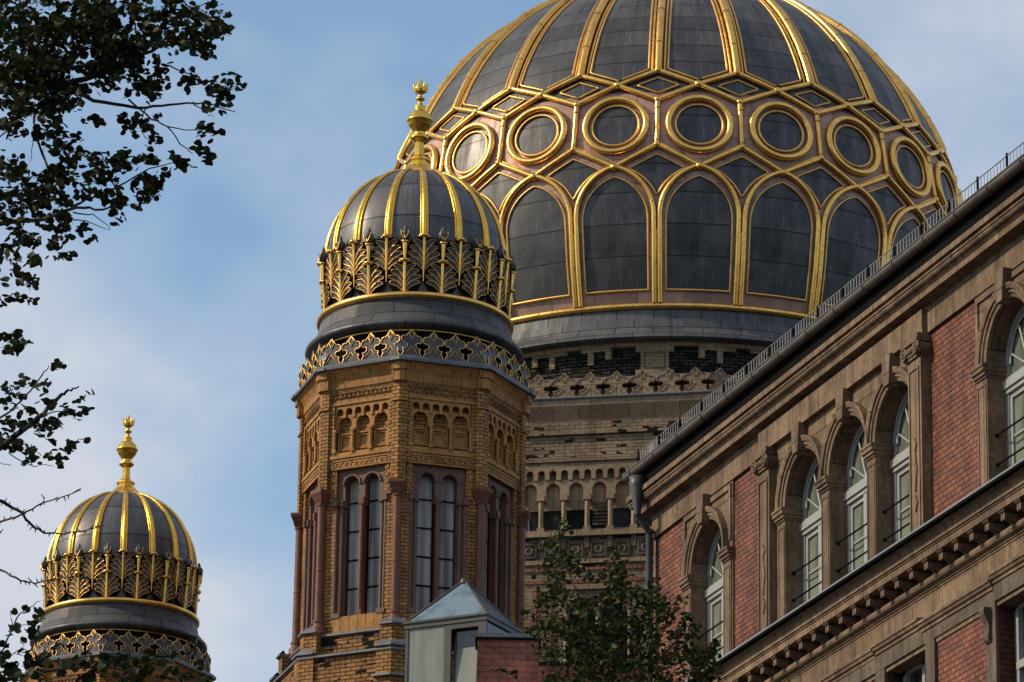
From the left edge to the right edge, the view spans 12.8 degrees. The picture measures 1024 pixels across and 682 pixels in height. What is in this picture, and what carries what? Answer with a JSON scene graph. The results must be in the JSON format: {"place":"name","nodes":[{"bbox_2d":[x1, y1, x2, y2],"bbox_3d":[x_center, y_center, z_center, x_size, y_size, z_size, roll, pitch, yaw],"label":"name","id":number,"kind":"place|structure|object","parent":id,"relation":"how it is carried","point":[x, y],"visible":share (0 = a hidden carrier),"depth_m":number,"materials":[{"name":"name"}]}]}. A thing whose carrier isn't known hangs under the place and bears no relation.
{"place":"outdoors","nodes":[
{"label":"outdoors","id":0,"kind":"place"},
{"bbox_2d":[18,414,215,681],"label":"domed tower","id":1,"kind":"structure","parent":0,"point":[136,594],"depth_m":121.34,"materials":[{"name":"metal"}]},
{"bbox_2d":[269,78,539,681],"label":"domed tower","id":2,"kind":"structure","parent":0,"point":[413,396],"depth_m":97.02,"materials":[{"name":"brown brick"}]},
{"bbox_2d":[302,483,317,630],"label":"window","id":3,"kind":"structure","parent":2,"relation":"in","point":[309,553],"depth_m":97.42,"materials":[{"name":"glass"}]},
{"bbox_2d":[330,465,387,618],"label":"window","id":4,"kind":"structure","parent":2,"relation":"in","point":[362,497],"depth_m":96.08,"materials":[{"name":"glass"}]},
{"bbox_2d":[407,464,468,612],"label":"window","id":5,"kind":"structure","parent":2,"relation":"in","point":[443,488],"depth_m":95.98,"materials":[{"name":"glass"}]},
{"bbox_2d":[484,477,515,620],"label":"window","id":6,"kind":"structure","parent":2,"relation":"in","point":[497,510],"depth_m":97.04,"materials":[{"name":"glass"}]},
{"bbox_2d":[0,0,1023,681],"label":"sky","id":7,"kind":"structure","parent":0,"point":[193,317],"materials":[{"name":"blue"}]},
{"bbox_2d":[538,662,652,681],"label":"red brick wall","id":8,"kind":"structure","parent":0,"point":[546,668],"depth_m":89.05,"materials":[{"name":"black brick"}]},
{"bbox_2d":[394,0,962,662],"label":"domed building","id":9,"kind":"structure","parent":0,"point":[692,202],"depth_m":111.19,"materials":[{"name":"metal"}]},
{"label":"ground","id":10,"kind":"structure","parent":0,"visible":0},
{"bbox_2d":[0,0,246,681],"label":"linden tree","id":11,"kind":"object","parent":10,"relation":"on","point":[95,25],"visible":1,"depth_m":31.96,"materials":[{"name":"green plant"}]},
{"bbox_2d":[475,633,540,681],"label":"red brick shaft","id":12,"kind":"object","parent":10,"relation":"on","point":[511,651],"visible":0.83,"depth_m":82.12,"materials":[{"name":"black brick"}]},
{"bbox_2d":[403,578,523,681],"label":"glass pavilion","id":13,"kind":"structure","parent":12,"relation":"attached to","point":[461,615],"depth_m":83.22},
{"bbox_2d":[490,514,724,681],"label":"young tree","id":14,"kind":"object","parent":10,"relation":"on","point":[571,651],"visible":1,"depth_m":58.81,"materials":[{"name":"green plant"}]},
{"bbox_2d":[622,142,1023,681],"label":"stone and brick building","id":15,"kind":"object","parent":10,"relation":"on","point":[834,493],"visible":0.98,"depth_m":60.84,"materials":[{"name":"stone"}]},
{"bbox_2d":[697,528,722,663],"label":"window","id":16,"kind":"structure","parent":15,"relation":"in","point":[713,595],"depth_m":66.91,"materials":[{"name":"white glass"}]},
{"bbox_2d":[792,457,821,602],"bbox_3d":[4.242,2.828,63.122,0.249,2.680,1.326,7,-20,-18],"label":"window","id":17,"kind":"structure","parent":15,"relation":"in","point":[810,527],"depth_m":63.53,"materials":[{"name":"white glass"}]},
{"bbox_2d":[836,423,867,572],"bbox_3d":[4.760,2.344,61.693,0.249,2.680,1.326,7,-20,-18],"label":"window","id":18,"kind":"structure","parent":15,"relation":"in","point":[855,496],"depth_m":62.11,"materials":[{"name":"white glass"}]},
{"bbox_2d":[882,390,909,542],"bbox_3d":[5.278,1.860,60.264,0.249,2.680,1.326,7,-20,-18],"label":"window","id":19,"kind":"structure","parent":15,"relation":"in","point":[899,465],"depth_m":60.74,"materials":[{"name":"white glass"}]},
{"bbox_2d":[903,660,925,681],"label":"lower window","id":20,"kind":"structure","parent":15,"relation":"in","point":[916,673],"depth_m":59.52,"materials":[{"name":"grey glass"}]},
{"bbox_2d":[995,305,1023,467],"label":"window","id":21,"kind":"structure","parent":15,"relation":"in","point":[1013,385],"depth_m":57.54,"materials":[{"name":"white glass"}]},
{"bbox_2d":[1015,602,1023,681],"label":"lower window","id":22,"kind":"structure","parent":15,"relation":"in","point":[1019,609],"depth_m":56.51,"materials":[{"name":"white glass"}]}
]}

